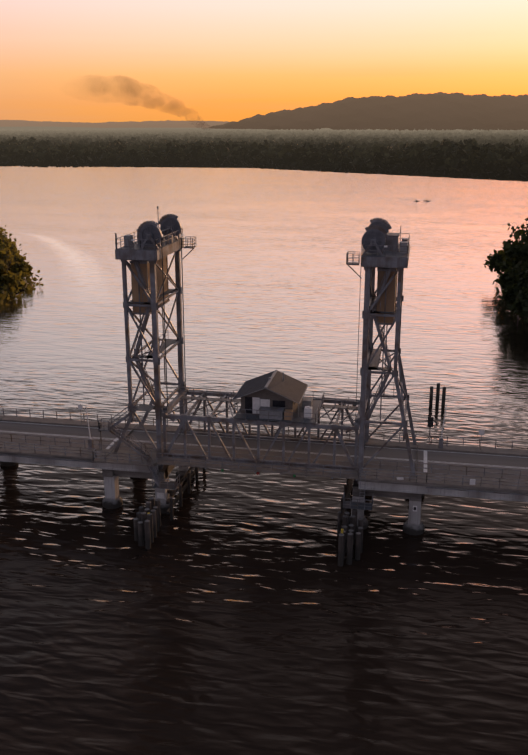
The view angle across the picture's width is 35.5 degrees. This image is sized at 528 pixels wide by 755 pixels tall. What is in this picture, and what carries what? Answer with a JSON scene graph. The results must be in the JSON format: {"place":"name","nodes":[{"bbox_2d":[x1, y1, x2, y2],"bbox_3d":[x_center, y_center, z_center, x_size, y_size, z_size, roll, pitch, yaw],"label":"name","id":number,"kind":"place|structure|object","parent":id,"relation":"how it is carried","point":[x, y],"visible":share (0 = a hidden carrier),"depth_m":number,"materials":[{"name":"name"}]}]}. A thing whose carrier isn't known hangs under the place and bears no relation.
{"place":"outdoors","nodes":[
{"label":"outdoors","id":0,"kind":"place"},
{"bbox_2d":[0,120,227,127],"bbox_3d":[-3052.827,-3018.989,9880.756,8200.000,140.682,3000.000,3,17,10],"label":"hill","id":1,"kind":"structure","parent":0,"point":[128,124],"depth_m":8576.22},
{"bbox_2d":[0,166,527,754],"bbox_3d":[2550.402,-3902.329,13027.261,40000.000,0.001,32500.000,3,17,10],"label":"water","id":2,"kind":"structure","parent":0,"point":[234,612],"depth_m":92.21,"materials":[{"name":"liquid"}]},
{"bbox_2d":[0,225,42,305],"bbox_3d":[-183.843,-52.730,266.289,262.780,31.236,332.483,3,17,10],"label":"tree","id":3,"kind":"object","parent":2,"relation":"in","point":[21,267],"visible":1,"depth_m":223.34,"materials":[{"name":"green plant"}]},
{"bbox_2d":[133,383,445,566],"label":"fender piles","id":4,"kind":"object","parent":2,"relation":"on","point":[147,523],"visible":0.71,"depth_m":86.12,"materials":[{"name":"wood"}]},
{"bbox_2d":[483,217,527,322],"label":"tree foliage","id":5,"kind":"object","parent":2,"relation":"on","point":[510,260],"visible":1,"depth_m":189.77,"materials":[{"name":"green plant"}]},
{"bbox_2d":[0,126,527,179],"bbox_3d":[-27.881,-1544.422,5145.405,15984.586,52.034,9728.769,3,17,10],"label":"forest canopy","id":6,"kind":"object","parent":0,"point":[180,130],"visible":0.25,"depth_m":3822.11,"materials":[{"name":"green plant"}]},
{"bbox_2d":[0,161,527,297],"bbox_3d":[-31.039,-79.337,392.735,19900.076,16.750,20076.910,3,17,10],"label":"terrain","id":7,"kind":"structure","parent":0,"point":[397,173],"depth_m":750.09,"materials":[{"name":"brown soil"}]},
{"bbox_2d":[1,236,21,289],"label":"bank trunks","id":8,"kind":"object","parent":7,"relation":"on","point":[9,255],"visible":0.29,"depth_m":221.01,"materials":[{"name":"brown plant"}]},
{"bbox_2d":[0,461,424,534],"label":"piers","id":9,"kind":"structure","parent":7,"relation":"on","point":[413,524],"depth_m":92.08,"materials":[{"name":"concrete"}]},
{"bbox_2d":[0,415,182,472],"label":"approach deck","id":10,"kind":"structure","parent":9,"relation":"on","point":[50,427],"depth_m":96.93,"materials":[{"name":"concrete"}]},
{"bbox_2d":[0,407,527,488],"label":"deck railings","id":11,"kind":"object","parent":10,"relation":"on","point":[167,422],"visible":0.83,"depth_m":92.89,"materials":[{"name":"metal"}]},
{"bbox_2d":[92,400,475,509],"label":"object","id":12,"kind":"object","parent":10,"relation":"on","point":[350,504],"visible":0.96,"depth_m":90.08,"materials":[{"name":"metal"}]},
{"bbox_2d":[113,206,195,468],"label":"tower","id":13,"kind":"structure","parent":9,"relation":"on","point":[151,245],"depth_m":89.60,"materials":[{"name":"metal"}]},
{"bbox_2d":[129,256,169,314],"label":"counterweight","id":14,"kind":"object","parent":13,"relation":"attached to","point":[144,267],"visible":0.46,"depth_m":87.91,"materials":[{"name":"concrete"}]},
{"bbox_2d":[0,239,527,514],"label":"bridge clutter","id":15,"kind":"object","parent":9,"relation":"on","point":[90,439],"visible":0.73,"depth_m":92.91,"materials":[{"name":"metal"}]},
{"bbox_2d":[346,218,416,483],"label":"tower","id":16,"kind":"structure","parent":9,"relation":"on","point":[377,236],"depth_m":84.34,"materials":[{"name":"metal"}]},
{"bbox_2d":[156,383,364,480],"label":"lift span","id":17,"kind":"object","parent":16,"relation":"attached to","point":[282,453],"visible":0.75,"depth_m":91.39,"materials":[{"name":"metal"}]},
{"bbox_2d":[232,370,323,424],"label":"control cabin","id":18,"kind":"object","parent":17,"relation":"on","point":[275,395],"visible":1,"depth_m":89.34,"materials":[{"name":"metal"}]},
{"bbox_2d":[376,268,397,324],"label":"counterweight","id":19,"kind":"object","parent":16,"relation":"attached to","point":[391,293],"visible":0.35,"depth_m":82.90,"materials":[{"name":"concrete"}]},
{"bbox_2d":[358,440,527,501],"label":"approach deck","id":20,"kind":"structure","parent":9,"relation":"on","point":[499,458],"depth_m":88.72,"materials":[{"name":"concrete"}]},
{"bbox_2d":[0,0,527,128],"label":"sky","id":21,"kind":"structure","parent":0,"point":[91,61],"materials":[{"name":"orange"}]},
{"bbox_2d":[203,92,527,130],"bbox_3d":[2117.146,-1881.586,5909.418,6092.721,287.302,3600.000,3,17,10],"label":"hill","id":22,"kind":"structure","parent":0,"point":[437,111],"depth_m":4960.91,"materials":[{"name":"plant"}]}
]}

